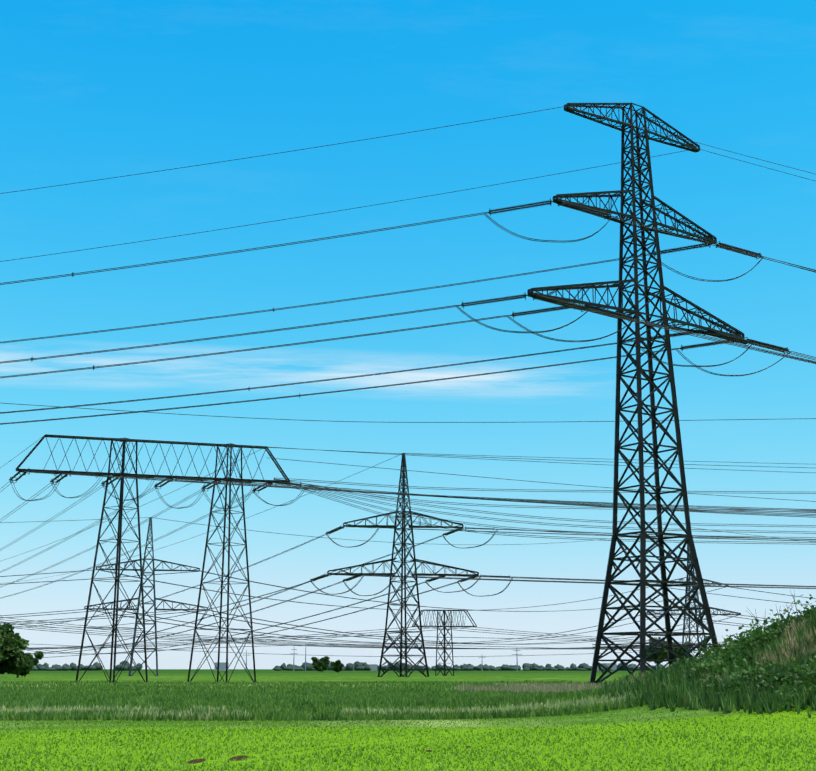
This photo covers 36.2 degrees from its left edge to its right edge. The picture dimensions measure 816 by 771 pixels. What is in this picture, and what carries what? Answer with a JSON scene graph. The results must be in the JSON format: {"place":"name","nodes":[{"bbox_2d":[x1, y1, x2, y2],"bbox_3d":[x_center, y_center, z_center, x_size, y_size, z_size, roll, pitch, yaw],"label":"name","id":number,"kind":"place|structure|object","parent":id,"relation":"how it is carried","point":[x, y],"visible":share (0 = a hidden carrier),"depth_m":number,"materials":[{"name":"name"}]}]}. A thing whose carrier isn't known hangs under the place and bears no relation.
{"place":"outdoors","nodes":[
{"label":"outdoors","id":0,"kind":"place"},
{"bbox_2d":[0,638,815,770],"bbox_3d":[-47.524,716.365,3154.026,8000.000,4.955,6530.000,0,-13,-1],"label":"field ground","id":1,"kind":"structure","parent":0,"point":[239,675],"depth_m":36.87,"materials":[{"name":"green plant"}]},
{"bbox_2d":[0,623,20,667],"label":"tree","id":2,"kind":"object","parent":1,"relation":"on","point":[6,629],"visible":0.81,"depth_m":225.70,"materials":[{"name":"green plant"}]},
{"bbox_2d":[0,632,43,677],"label":"tree","id":3,"kind":"object","parent":1,"relation":"on","point":[19,662],"visible":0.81,"depth_m":227.24,"materials":[{"name":"green plant"}]},
{"bbox_2d":[84,517,207,675],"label":"pylon","id":4,"kind":"object","parent":1,"relation":"on","point":[144,559],"visible":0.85,"depth_m":274.97,"materials":[{"name":"grey metal"}]},
{"bbox_2d":[16,434,289,682],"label":"portal pylon","id":5,"kind":"object","parent":1,"relation":"on","point":[119,533],"visible":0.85,"depth_m":148.37,"materials":[{"name":"metal"}]},
{"bbox_2d":[311,656,330,671],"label":"tree","id":6,"kind":"object","parent":1,"relation":"on","point":[321,664],"visible":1,"depth_m":699.25,"materials":[{"name":"green plant"}]},
{"bbox_2d":[330,660,343,671],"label":"tree","id":7,"kind":"object","parent":1,"relation":"on","point":[337,665],"visible":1,"depth_m":714.73,"materials":[{"name":"green plant"}]},
{"bbox_2d":[31,660,665,670],"bbox_3d":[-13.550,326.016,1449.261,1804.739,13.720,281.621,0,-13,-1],"label":"horizon treeline","id":8,"kind":"object","parent":1,"relation":"on","point":[355,666],"visible":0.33,"depth_m":1403.32,"materials":[{"name":"green plant"}]},
{"bbox_2d":[327,453,478,676],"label":"pylon","id":9,"kind":"object","parent":1,"relation":"on","point":[403,604],"visible":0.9,"depth_m":247.48,"materials":[{"name":"metal"}]},
{"bbox_2d":[0,704,815,770],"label":"crop tufts","id":10,"kind":"object","parent":1,"relation":"on","point":[5,762],"visible":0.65,"depth_m":31.51,"materials":[{"name":"green plant"}]},
{"bbox_2d":[0,624,815,720],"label":"green meadow grass","id":11,"kind":"structure","parent":1,"relation":"on","point":[292,699],"depth_m":54.60,"materials":[{"name":"green plant"}]},
{"bbox_2d":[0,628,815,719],"bbox_3d":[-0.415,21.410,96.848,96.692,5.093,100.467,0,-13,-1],"label":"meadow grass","id":12,"kind":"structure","parent":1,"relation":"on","point":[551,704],"depth_m":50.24,"materials":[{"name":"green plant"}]},
{"bbox_2d":[214,662,616,670],"bbox_3d":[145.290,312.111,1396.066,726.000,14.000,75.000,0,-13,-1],"label":"distant trees","id":13,"kind":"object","parent":1,"relation":"on","point":[222,666],"depth_m":1404.56,"materials":[{"name":"grey"}]},
{"bbox_2d":[412,609,476,675],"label":"transmission tower","id":14,"kind":"structure","parent":1,"relation":"on","point":[444,623],"depth_m":284.03,"materials":[{"name":"metal"}]},
{"bbox_2d":[245,648,656,670],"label":"distant pylons","id":15,"kind":"object","parent":1,"relation":"on","point":[305,659],"visible":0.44,"depth_m":1267.12,"materials":[{"name":"grey metal"}]},
{"bbox_2d":[453,681,612,692],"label":"brown meadow weeds","id":16,"kind":"object","parent":1,"relation":"on","point":[541,687],"visible":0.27,"depth_m":90.08,"materials":[{"name":"brown plant"}]},
{"bbox_2d":[527,103,744,683],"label":"pylon","id":17,"kind":"object","parent":1,"relation":"on","point":[643,581],"visible":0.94,"depth_m":139.73,"materials":[{"name":"metal"}]},
{"bbox_2d":[9,200,787,581],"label":"insulators","id":18,"kind":"object","parent":17,"relation":"attached to","point":[559,304],"visible":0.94,"depth_m":147.91,"materials":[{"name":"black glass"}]},
{"bbox_2d":[10,199,789,647],"bbox_3d":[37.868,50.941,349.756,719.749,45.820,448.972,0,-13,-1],"label":"line hardware","id":19,"kind":"object","parent":17,"relation":"on","point":[456,305],"visible":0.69,"depth_m":149.75,"materials":[{"name":"metal"}]},
{"bbox_2d":[0,106,815,657],"bbox_3d":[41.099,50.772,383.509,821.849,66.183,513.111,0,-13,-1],"label":"conductors","id":20,"kind":"object","parent":17,"relation":"on","point":[522,530],"visible":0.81,"depth_m":185.10,"materials":[{"name":"grey"}]},
{"bbox_2d":[646,637,674,668],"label":"tree","id":21,"kind":"object","parent":1,"relation":"on","point":[663,651],"visible":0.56,"depth_m":409.55,"materials":[{"name":"green plant"}]},
{"bbox_2d":[666,641,691,664],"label":"tree","id":22,"kind":"object","parent":1,"relation":"on","point":[676,650],"visible":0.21,"depth_m":418.91,"materials":[{"name":"green plant"}]},
{"bbox_2d":[646,543,740,657],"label":"pylon","id":23,"kind":"object","parent":1,"relation":"on","point":[689,578],"visible":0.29,"depth_m":455.20,"materials":[{"name":"grey metal"}]},
{"bbox_2d":[597,610,815,717],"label":"grass mound","id":24,"kind":"object","parent":1,"relation":"on","point":[692,694],"depth_m":46.72,"materials":[{"name":"green plant"}]},
{"bbox_2d":[613,617,815,689],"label":"dry grass mound","id":25,"kind":"object","parent":1,"relation":"on","point":[792,640],"depth_m":49.69,"materials":[{"name":"green plant"}]},
{"bbox_2d":[626,594,815,706],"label":"bushes","id":26,"kind":"object","parent":1,"relation":"on","point":[756,634],"visible":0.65,"depth_m":50.08,"materials":[{"name":"green plant"}]},
{"bbox_2d":[0,0,815,668],"label":"sky","id":27,"kind":"structure","parent":0,"point":[90,90],"materials":[{"name":"blue"}]},
{"bbox_2d":[748,591,800,628],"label":"mound twigs","id":28,"kind":"object","parent":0,"point":[779,611],"visible":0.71,"depth_m":54.65,"materials":[{"name":"plant"}]}
]}

